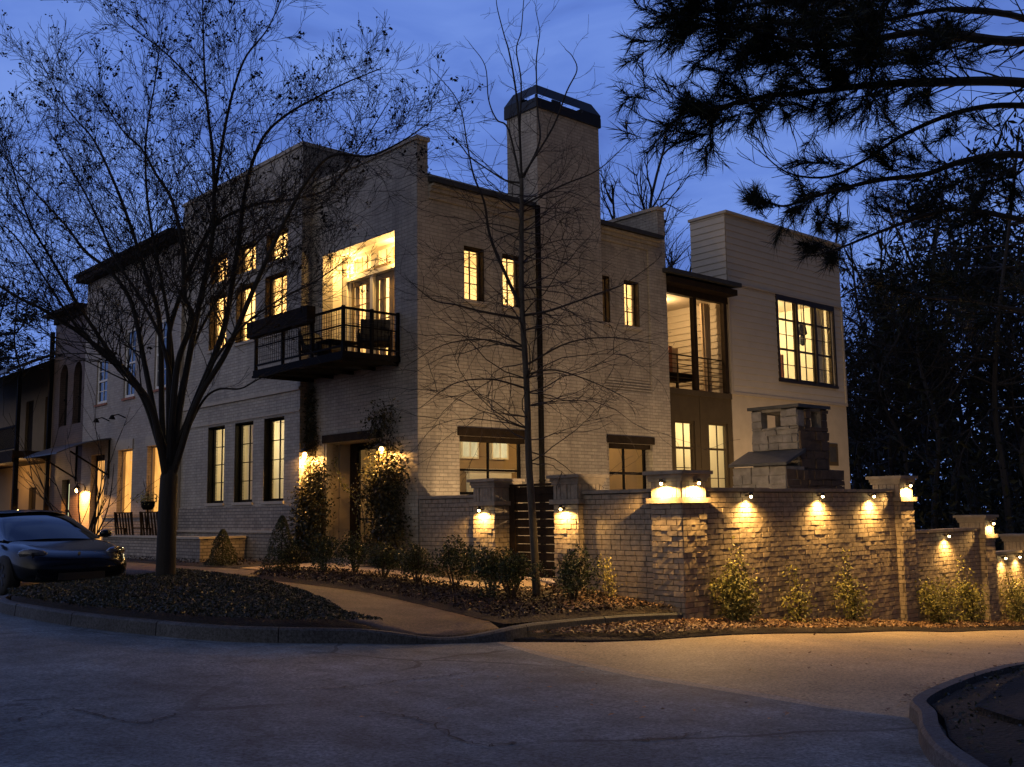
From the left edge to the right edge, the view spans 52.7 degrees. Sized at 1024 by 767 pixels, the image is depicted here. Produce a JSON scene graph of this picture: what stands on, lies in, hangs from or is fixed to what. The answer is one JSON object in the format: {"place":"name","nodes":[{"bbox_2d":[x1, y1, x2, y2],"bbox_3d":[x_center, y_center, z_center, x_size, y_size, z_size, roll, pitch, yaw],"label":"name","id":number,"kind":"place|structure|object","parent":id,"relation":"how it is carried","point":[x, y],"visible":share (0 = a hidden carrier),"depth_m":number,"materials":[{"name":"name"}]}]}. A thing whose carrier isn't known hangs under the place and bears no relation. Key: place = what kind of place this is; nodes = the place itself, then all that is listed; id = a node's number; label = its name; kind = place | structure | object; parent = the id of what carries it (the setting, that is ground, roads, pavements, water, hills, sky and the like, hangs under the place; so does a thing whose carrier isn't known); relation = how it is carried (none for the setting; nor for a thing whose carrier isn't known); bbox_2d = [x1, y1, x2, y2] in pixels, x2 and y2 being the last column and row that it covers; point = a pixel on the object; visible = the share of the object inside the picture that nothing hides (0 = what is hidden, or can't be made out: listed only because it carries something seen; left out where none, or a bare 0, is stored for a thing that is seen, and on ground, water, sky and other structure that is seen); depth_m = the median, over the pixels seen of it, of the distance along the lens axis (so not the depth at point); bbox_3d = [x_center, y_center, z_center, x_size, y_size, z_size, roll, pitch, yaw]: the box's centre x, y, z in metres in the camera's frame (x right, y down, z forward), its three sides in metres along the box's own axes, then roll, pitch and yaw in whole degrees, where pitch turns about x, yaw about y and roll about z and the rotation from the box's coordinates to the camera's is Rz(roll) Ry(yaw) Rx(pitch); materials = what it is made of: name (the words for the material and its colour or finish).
{"place":"outdoors","nodes":[
{"label":"outdoors","id":0,"kind":"place"},
{"bbox_2d":[11,579,379,629],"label":"island soil","id":1,"kind":"structure","parent":0,"point":[286,622],"depth_m":13.52,"materials":[{"name":"soil"}]},
{"bbox_2d":[6,568,382,619],"bbox_3d":[-5.301,3.337,16.528,4.387,0.314,9.868,6,-9,-42],"label":"ground cover","id":2,"kind":"object","parent":1,"relation":"on","point":[180,585],"visible":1,"depth_m":15.64,"materials":[{"name":"brown plant"}]},
{"bbox_2d":[126,559,295,568],"bbox_3d":[-9.581,4.939,28.530,2.560,0.255,13.180,6,-9,-42],"label":"mulch bed","id":3,"kind":"object","parent":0,"point":[242,565],"visible":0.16,"depth_m":24.92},
{"bbox_2d":[0,351,159,534],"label":"bare shrub","id":4,"kind":"object","parent":3,"relation":"on","point":[99,494],"visible":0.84,"depth_m":31.29,"materials":[{"name":"brown plant"}]},
{"bbox_2d":[203,529,237,565],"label":"cone shrub","id":5,"kind":"object","parent":3,"relation":"on","point":[226,538],"visible":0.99,"depth_m":24.11,"materials":[{"name":"green plant"}]},
{"bbox_2d":[126,562,498,636],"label":"sidewalk","id":6,"kind":"structure","parent":0,"point":[400,616],"depth_m":15.00,"materials":[{"name":"concrete"}]},
{"bbox_2d":[238,563,555,590],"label":"garden path","id":7,"kind":"structure","parent":0,"point":[524,581],"depth_m":19.97,"materials":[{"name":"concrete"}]},
{"bbox_2d":[254,570,676,627],"bbox_3d":[-1.615,3.833,18.627,3.980,0.723,8.950,6,-9,-42],"label":"mulch bed","id":8,"kind":"object","parent":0,"point":[499,622],"visible":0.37,"depth_m":16.24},
{"bbox_2d":[257,515,301,571],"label":"cone shrub","id":9,"kind":"object","parent":8,"relation":"on","point":[281,526],"visible":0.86,"depth_m":20.97,"materials":[{"name":"green plant"}]},
{"bbox_2d":[292,532,339,570],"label":"boxwood shrub","id":10,"kind":"object","parent":8,"relation":"on","point":[322,546],"visible":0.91,"depth_m":20.76,"materials":[{"name":"green plant"}]},
{"bbox_2d":[316,530,392,571],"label":"boxwood shrub","id":11,"kind":"object","parent":8,"relation":"on","point":[352,549],"visible":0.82,"depth_m":20.03,"materials":[{"name":"green plant"}]},
{"bbox_2d":[361,541,406,578],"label":"boxwood shrub","id":12,"kind":"object","parent":8,"relation":"on","point":[381,558],"visible":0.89,"depth_m":19.08,"materials":[{"name":"green plant"}]},
{"bbox_2d":[126,555,675,618],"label":"bark chips","id":13,"kind":"object","parent":8,"relation":"on","point":[474,590],"visible":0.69,"depth_m":17.18,"materials":[{"name":"wood"}]},
{"bbox_2d":[394,539,443,583],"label":"boxwood shrub","id":14,"kind":"object","parent":8,"relation":"on","point":[412,553],"visible":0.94,"depth_m":18.41,"materials":[{"name":"green plant"}]},
{"bbox_2d":[409,534,485,587],"bbox_3d":[-1.040,3.126,18.002,1.018,1.010,1.628,4,-8,-32],"label":"boxwood shrub","id":15,"kind":"object","parent":8,"relation":"on","point":[447,558],"visible":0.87,"depth_m":17.97,"materials":[{"name":"green plant"}]},
{"bbox_2d":[254,568,670,614],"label":"fallen leaves","id":16,"kind":"object","parent":8,"relation":"on","point":[601,599],"visible":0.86,"depth_m":16.60,"materials":[{"name":"brown plant"}]},
{"bbox_2d":[466,540,528,593],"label":"boxwood shrub","id":17,"kind":"object","parent":8,"relation":"on","point":[483,570],"visible":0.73,"depth_m":17.12,"materials":[{"name":"green plant"}]},
{"bbox_2d":[476,544,529,597],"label":"boxwood shrub","id":18,"kind":"object","parent":8,"relation":"on","point":[515,569],"visible":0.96,"depth_m":16.69,"materials":[{"name":"green plant"}]},
{"bbox_2d":[341,0,739,595],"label":"young tree","id":19,"kind":"object","parent":8,"relation":"on","point":[520,303],"visible":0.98,"depth_m":17.75,"materials":[{"name":"brown plant"}]},
{"bbox_2d":[525,544,604,599],"bbox_3d":[1.023,3.108,16.745,1.018,1.010,1.628,-7,-9,40],"label":"boxwood shrub","id":20,"kind":"object","parent":8,"relation":"on","point":[568,573],"visible":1,"depth_m":16.69,"materials":[{"name":"green plant"}]},
{"bbox_2d":[0,574,946,766],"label":"road","id":21,"kind":"structure","parent":0,"point":[260,711],"depth_m":8.32,"materials":[{"name":"asphalt"}]},
{"bbox_2d":[0,510,126,594],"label":"parked car","id":22,"kind":"object","parent":21,"relation":"on","point":[42,546],"visible":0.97,"depth_m":19.59,"materials":[{"name":"black paint"}]},
{"bbox_2d":[498,642,906,717],"bbox_3d":[1.363,3.039,10.832,0.449,0.022,6.230,4,-8,-33],"label":"gutter strip","id":23,"kind":"object","parent":21,"relation":"on","point":[643,676],"visible":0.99,"depth_m":10.27,"materials":[{"name":"concrete"}]},
{"bbox_2d":[0,0,1023,511],"label":"sky","id":24,"kind":"structure","parent":0,"point":[427,23],"materials":[{"name":"blue"}]},
{"bbox_2d":[502,630,1023,717],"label":"driveway","id":25,"kind":"structure","parent":0,"point":[845,680],"depth_m":12.47,"materials":[{"name":"concrete"}]},
{"bbox_2d":[514,621,1023,641],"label":"wall bed","id":26,"kind":"object","parent":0,"point":[593,637],"visible":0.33,"depth_m":15.68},
{"bbox_2d":[705,534,768,621],"bbox_3d":[3.738,3.293,17.014,1.393,1.594,0.874,6,-9,-42],"label":"rose bush","id":27,"kind":"object","parent":26,"relation":"on","point":[741,607],"visible":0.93,"depth_m":17.00,"materials":[{"name":"green plant"}]},
{"bbox_2d":[527,617,1023,633],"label":"fallen leaves","id":28,"kind":"object","parent":26,"relation":"on","point":[649,626],"visible":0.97,"depth_m":16.38,"materials":[{"name":"brown plant"}]},
{"bbox_2d":[779,547,821,623],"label":"rose bush","id":29,"kind":"object","parent":26,"relation":"on","point":[800,607],"visible":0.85,"depth_m":18.29,"materials":[{"name":"green plant"}]},
{"bbox_2d":[826,545,875,622],"bbox_3d":[6.393,3.784,19.355,1.058,1.629,0.840,6,-9,-42],"label":"rose bush","id":30,"kind":"object","parent":26,"relation":"on","point":[853,609],"visible":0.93,"depth_m":19.35,"materials":[{"name":"green plant"}]},
{"bbox_2d":[914,568,965,624],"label":"shrub","id":31,"kind":"object","parent":26,"relation":"on","point":[942,604],"visible":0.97,"depth_m":21.52,"materials":[{"name":"green plant"}]},
{"bbox_2d":[945,554,995,623],"bbox_3d":[10.116,4.568,22.687,1.335,1.687,0.734,6,-9,-42],"label":"rose bush","id":32,"kind":"object","parent":26,"relation":"on","point":[968,597],"visible":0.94,"depth_m":22.55,"materials":[{"name":"green plant"}]},
{"bbox_2d":[997,566,1023,623],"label":"rose bush","id":33,"kind":"object","parent":26,"relation":"on","point":[1016,610],"visible":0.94,"depth_m":24.10,"materials":[{"name":"green plant"}]},
{"bbox_2d":[728,403,844,488],"bbox_3d":[6.655,2.721,24.819,2.554,4.340,1.600,6,-9,-42],"label":"outdoor fireplace","id":34,"kind":"object","parent":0,"point":[791,449],"visible":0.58,"depth_m":24.47,"materials":[{"name":"stone"}]},
{"bbox_2d":[931,669,1023,766],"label":"island soil","id":35,"kind":"structure","parent":0,"point":[1000,737],"depth_m":7.32,"materials":[{"name":"soil"}]},
{"bbox_2d":[601,0,1023,356],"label":"pine tree","id":36,"kind":"object","parent":35,"relation":"on","point":[816,25],"visible":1,"depth_m":12.85,"materials":[{"name":"green plant"}]},
{"bbox_2d":[937,663,1023,765],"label":"ground cover","id":37,"kind":"object","parent":35,"relation":"on","point":[1010,761],"visible":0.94,"depth_m":7.96,"materials":[{"name":"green plant"}]},
{"bbox_2d":[974,676,1023,725],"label":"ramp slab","id":38,"kind":"structure","parent":35,"relation":"on","point":[1009,698],"depth_m":8.10,"materials":[{"name":"concrete"}]},
{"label":"ground","id":39,"kind":"structure","parent":0,"visible":0},
{"bbox_2d":[0,297,49,376],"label":"forest pine","id":40,"kind":"object","parent":39,"relation":"on","point":[16,322],"visible":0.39,"depth_m":52.27,"materials":[{"name":"green plant"}]},
{"bbox_2d":[0,332,54,510],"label":"gallery house","id":41,"kind":"structure","parent":39,"relation":"on","point":[19,399],"depth_m":43.38,"materials":[{"name":"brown wood"}]},
{"bbox_2d":[0,268,60,376],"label":"forest pine","id":42,"kind":"object","parent":39,"relation":"on","point":[19,335],"visible":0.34,"depth_m":58.52,"materials":[{"name":"green plant"}]},
{"bbox_2d":[44,302,86,521],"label":"townhouse","id":43,"kind":"structure","parent":39,"relation":"on","point":[68,377],"depth_m":38.05,"materials":[{"name":"brown brick"}]},
{"bbox_2d":[24,228,180,539],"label":"townhouse","id":44,"kind":"structure","parent":39,"relation":"on","point":[116,398],"depth_m":34.25,"materials":[{"name":"brick"}]},
{"bbox_2d":[94,358,107,406],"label":"window","id":45,"kind":"structure","parent":44,"relation":"in","point":[102,375],"depth_m":35.88,"materials":[{"name":"glass"}]},
{"bbox_2d":[121,449,132,513],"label":"window","id":46,"kind":"structure","parent":44,"relation":"in","point":[127,475],"depth_m":34.09,"materials":[{"name":"yellow glass"}]},
{"bbox_2d":[121,328,135,400],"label":"window","id":47,"kind":"structure","parent":44,"relation":"in","point":[129,390],"depth_m":34.12,"materials":[{"name":"glass"}]},
{"bbox_2d":[143,446,160,513],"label":"window","id":48,"kind":"structure","parent":44,"relation":"in","point":[154,449],"depth_m":32.40,"materials":[{"name":"yellow glass"}]},
{"bbox_2d":[103,535,247,561],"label":"terrace wall","id":49,"kind":"structure","parent":39,"relation":"on","point":[198,548],"depth_m":27.01,"materials":[{"name":"paint"}]},
{"bbox_2d":[0,0,497,574],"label":"crape myrtle","id":50,"kind":"object","parent":39,"relation":"on","point":[170,436],"visible":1,"depth_m":20.37,"materials":[{"name":"brown plant"}]},
{"bbox_2d":[0,584,683,643],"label":"kerb","id":51,"kind":"structure","parent":39,"relation":"on","point":[209,632],"depth_m":13.32,"materials":[{"name":"concrete"}]},
{"bbox_2d":[418,495,473,570],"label":"garden wall","id":52,"kind":"structure","parent":39,"relation":"on","point":[440,517],"depth_m":21.53,"materials":[{"name":"brick"}]},
{"bbox_2d":[466,478,524,573],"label":"wall pillar","id":53,"kind":"structure","parent":39,"relation":"on","point":[491,518],"depth_m":20.33,"materials":[{"name":"brick"}]},
{"bbox_2d":[509,483,554,577],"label":"garden gate","id":54,"kind":"structure","parent":53,"relation":"attached to","point":[518,506],"depth_m":19.90,"materials":[{"name":"brown wood"}]},
{"bbox_2d":[176,85,850,565],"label":"corner house","id":55,"kind":"structure","parent":39,"relation":"on","point":[240,465],"depth_m":26.32,"materials":[{"name":"brick"}]},
{"bbox_2d":[204,425,224,505],"bbox_3d":[-8.207,2.307,28.912,0.265,2.215,1.120,6,-9,-42],"label":"window","id":56,"kind":"structure","parent":55,"relation":"in","point":[212,447],"depth_m":29.24,"materials":[{"name":"black metal"}]},
{"bbox_2d":[231,421,252,504],"bbox_3d":[-7.120,2.142,27.709,0.265,2.215,1.140,6,-9,-42],"label":"window","id":57,"kind":"structure","parent":55,"relation":"in","point":[239,427],"depth_m":28.04,"materials":[{"name":"black metal"}]},
{"bbox_2d":[260,416,283,503],"bbox_3d":[-6.037,1.977,26.509,0.265,2.215,1.150,6,-9,-42],"label":"window","id":58,"kind":"structure","parent":55,"relation":"in","point":[268,426],"depth_m":26.84,"materials":[{"name":"black metal"}]},
{"bbox_2d":[246,305,315,339],"bbox_3d":[-5.372,-1.410,24.045,0.310,0.400,2.800,6,-9,-42],"label":"balcony planter","id":59,"kind":"object","parent":55,"relation":"attached to","point":[301,314],"visible":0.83,"depth_m":23.63,"materials":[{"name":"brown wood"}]},
{"bbox_2d":[282,446,339,562],"bbox_3d":[-4.927,3.102,25.104,1.179,3.331,2.319,6,-9,-42],"label":"climbing vine","id":60,"kind":"object","parent":55,"relation":"attached to","point":[310,511],"visible":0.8,"depth_m":24.88,"materials":[{"name":"green plant"}]},
{"bbox_2d":[302,381,320,457],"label":"climbing vine","id":61,"kind":"object","parent":55,"relation":"attached to","point":[310,440],"visible":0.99,"depth_m":25.56,"materials":[{"name":"green plant"}]},
{"bbox_2d":[350,442,379,545],"bbox_3d":[-3.204,2.850,24.667,0.080,2.920,2.290,6,-9,-42],"label":"door","id":62,"kind":"structure","parent":55,"relation":"in","point":[355,457],"depth_m":25.35,"materials":[{"name":"brown wood"}]},
{"bbox_2d":[357,319,392,355],"bbox_3d":[-3.096,-0.986,23.287,0.770,0.821,0.800,1,-7,-11],"label":"lounge chair","id":63,"kind":"object","parent":55,"relation":"on","point":[366,339],"visible":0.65,"depth_m":23.00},
{"bbox_2d":[348,395,416,565],"bbox_3d":[-2.803,2.228,22.819,1.126,4.043,2.489,6,-9,-42],"label":"climbing vine","id":64,"kind":"object","parent":55,"relation":"attached to","point":[381,486],"visible":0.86,"depth_m":22.65,"materials":[{"name":"green plant"}]},
{"bbox_2d":[462,246,487,305],"bbox_3d":[-0.930,-2.497,24.050,0.720,1.345,0.255,6,-9,-42],"label":"window","id":65,"kind":"structure","parent":55,"relation":"in","point":[480,263],"depth_m":24.21,"materials":[{"name":"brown wood"}]},
{"bbox_2d":[460,443,520,494],"bbox_3d":[-0.563,1.918,23.950,2.010,1.320,0.060,6,-9,-42],"label":"window","id":66,"kind":"structure","parent":55,"relation":"in","point":[487,469],"depth_m":24.00,"materials":[{"name":"wood"}]},
{"bbox_2d":[624,280,642,330],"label":"window","id":67,"kind":"structure","parent":55,"relation":"in","point":[635,287],"depth_m":27.85,"materials":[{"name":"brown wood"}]},
{"bbox_2d":[699,303,711,391],"bbox_3d":[5.796,-1.052,30.768,0.420,2.680,0.124,6,-9,-42],"label":"curtain","id":68,"kind":"object","parent":55,"relation":"hanging from","point":[705,328],"visible":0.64,"depth_m":30.73,"materials":[{"name":"fabric"}]},
{"bbox_2d":[709,423,728,487],"bbox_3d":[5.959,2.944,29.819,0.960,3.650,0.064,6,-9,-42],"label":"window","id":69,"kind":"structure","parent":55,"relation":"in","point":[717,449],"depth_m":30.10,"materials":[{"name":"beige glass"}]},
{"bbox_2d":[779,302,796,380],"bbox_3d":[8.723,-1.418,32.858,1.020,2.680,0.064,6,-9,-42],"label":"window","id":70,"kind":"structure","parent":55,"relation":"in","point":[786,349],"depth_m":32.99,"materials":[{"name":"brown metal"}]},
{"bbox_2d":[816,309,826,382],"bbox_3d":[10.369,-1.109,34.797,0.670,2.900,0.105,6,-9,-42],"label":"curtain","id":71,"kind":"object","parent":55,"relation":"hanging from","point":[819,338],"visible":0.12,"depth_m":34.83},
{"bbox_2d":[817,310,833,385],"bbox_3d":[10.302,-1.266,34.263,1.020,2.680,0.064,6,-9,-42],"label":"window","id":72,"kind":"structure","parent":55,"relation":"in","point":[828,328],"depth_m":34.42,"materials":[{"name":"brown metal"}]},
{"bbox_2d":[546,474,608,592],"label":"wall pillar","id":73,"kind":"structure","parent":39,"relation":"on","point":[569,525],"depth_m":18.68,"materials":[{"name":"brick"}]},
{"bbox_2d":[582,489,653,606],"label":"garden wall","id":74,"kind":"structure","parent":39,"relation":"on","point":[617,527],"depth_m":17.81,"materials":[{"name":"brick"}]},
{"bbox_2d":[642,470,712,622],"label":"wall pillar","id":75,"kind":"structure","parent":39,"relation":"on","point":[678,499],"depth_m":16.89,"materials":[{"name":"brick"}]},
{"bbox_2d":[705,487,901,621],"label":"garden wall","id":76,"kind":"structure","parent":39,"relation":"on","point":[811,528],"depth_m":19.22,"materials":[{"name":"stone"}]},
{"bbox_2d":[865,475,920,622],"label":"wall pillar","id":77,"kind":"structure","parent":39,"relation":"on","point":[903,498],"depth_m":21.45,"materials":[{"name":"brick"}]},
{"bbox_2d":[915,528,984,621],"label":"garden wall","id":78,"kind":"structure","parent":39,"relation":"on","point":[936,549],"depth_m":22.85,"materials":[{"name":"brick"}]},
{"bbox_2d":[909,662,1023,766],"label":"kerb","id":79,"kind":"structure","parent":39,"relation":"on","point":[939,748],"depth_m":7.60,"materials":[{"name":"concrete"}]},
{"bbox_2d":[953,515,999,622],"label":"wall pillar","id":80,"kind":"structure","parent":39,"relation":"on","point":[987,536],"depth_m":23.92,"materials":[{"name":"brick"}]},
{"bbox_2d":[995,550,1023,621],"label":"garden wall","id":81,"kind":"structure","parent":39,"relation":"on","point":[1013,563],"depth_m":24.78,"materials":[{"name":"brick"}]},
{"bbox_2d":[998,534,1023,556],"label":"wall pillar","id":82,"kind":"structure","parent":39,"relation":"on","point":[1013,541],"depth_m":25.64,"materials":[{"name":"brick"}]},
{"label":"forest floor","id":83,"kind":"structure","parent":0,"visible":0},
{"bbox_2d":[599,155,697,269],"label":"forest tree","id":84,"kind":"object","parent":83,"relation":"on","point":[611,200],"visible":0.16,"depth_m":50.61,"materials":[{"name":"brown plant"}]},
{"bbox_2d":[600,112,711,266],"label":"forest tree","id":85,"kind":"object","parent":83,"relation":"on","point":[651,192],"visible":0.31,"depth_m":54.22,"materials":[{"name":"brown plant"}]},
{"bbox_2d":[800,192,931,488],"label":"forest tree","id":86,"kind":"object","parent":83,"relation":"on","point":[839,212],"visible":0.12,"depth_m":55.94,"materials":[{"name":"green plant"}]},
{"bbox_2d":[845,323,952,488],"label":"forest pine","id":87,"kind":"object","parent":83,"relation":"on","point":[871,455],"visible":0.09,"depth_m":64.97,"materials":[{"name":"green plant"}]},
{"bbox_2d":[831,220,969,488],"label":"forest tree","id":88,"kind":"object","parent":83,"relation":"on","point":[859,461],"visible":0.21,"depth_m":49.94,"materials":[{"name":"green plant"}]},
{"bbox_2d":[839,202,982,475],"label":"forest tree","id":89,"kind":"object","parent":83,"relation":"on","point":[890,440],"visible":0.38,"depth_m":47.91,"materials":[{"name":"brown plant"}]},
{"bbox_2d":[841,257,988,487],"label":"forest pine","id":90,"kind":"object","parent":83,"relation":"on","point":[875,447],"visible":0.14,"depth_m":50.85,"materials":[{"name":"green plant"}]},
{"bbox_2d":[843,199,1007,528],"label":"forest tree","id":91,"kind":"object","parent":83,"relation":"on","point":[937,464],"visible":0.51,"depth_m":43.65,"materials":[{"name":"brown plant"}]},
{"bbox_2d":[840,153,1023,527],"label":"forest pine","id":92,"kind":"object","parent":83,"relation":"on","point":[917,222],"visible":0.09,"depth_m":57.10,"materials":[{"name":"green plant"}]},
{"bbox_2d":[841,230,1023,527],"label":"forest tree","id":93,"kind":"object","parent":83,"relation":"on","point":[958,494],"visible":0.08,"depth_m":54.95,"materials":[{"name":"green plant"}]},
{"bbox_2d":[844,94,1023,533],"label":"forest pine","id":94,"kind":"object","parent":83,"relation":"on","point":[995,384],"visible":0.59,"depth_m":42.88,"materials":[{"name":"green plant"}]},
{"bbox_2d":[844,190,1023,514],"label":"forest pine","id":95,"kind":"object","parent":83,"relation":"on","point":[983,240],"visible":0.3,"depth_m":48.48,"materials":[{"name":"green plant"}]},
{"bbox_2d":[845,238,1023,501],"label":"forest pine","id":96,"kind":"object","parent":83,"relation":"on","point":[932,271],"visible":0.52,"depth_m":43.65,"materials":[{"name":"green plant"}]},
{"bbox_2d":[847,358,1023,550],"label":"undergrowth","id":97,"kind":"object","parent":83,"relation":"on","point":[999,542],"visible":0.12,"depth_m":39.64,"materials":[{"name":"green plant"}]},
{"bbox_2d":[847,167,1023,524],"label":"forest pine","id":98,"kind":"object","parent":83,"relation":"on","point":[963,418],"visible":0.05,"depth_m":67.75,"materials":[{"name":"green plant"}]},
{"bbox_2d":[848,349,1023,548],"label":"woods","id":99,"kind":"object","parent":83,"relation":"on","point":[945,472],"visible":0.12,"depth_m":87.52,"materials":[{"name":"green plant"}]},
{"bbox_2d":[852,210,1023,463],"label":"forest pine","id":100,"kind":"object","parent":83,"relation":"on","point":[986,365],"visible":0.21,"depth_m":50.70,"materials":[{"name":"green plant"}]},
{"bbox_2d":[853,234,1023,532],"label":"forest pine","id":101,"kind":"object","parent":83,"relation":"on","point":[1016,494],"visible":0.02,"depth_m":66.19,"materials":[{"name":"green plant"}]},
{"bbox_2d":[898,205,1023,514],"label":"forest tree","id":102,"kind":"object","parent":83,"relation":"on","point":[969,413],"visible":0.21,"depth_m":49.74,"materials":[{"name":"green plant"}]},
{"bbox_2d":[898,240,1023,488],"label":"forest tree","id":103,"kind":"object","parent":83,"relation":"on","point":[1004,434],"visible":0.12,"depth_m":55.90,"materials":[{"name":"green plant"}]},
{"bbox_2d":[959,246,1023,479],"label":"forest tree","id":104,"kind":"object","parent":83,"relation":"on","point":[1021,459],"visible":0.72,"depth_m":41.72,"materials":[{"name":"green plant"}]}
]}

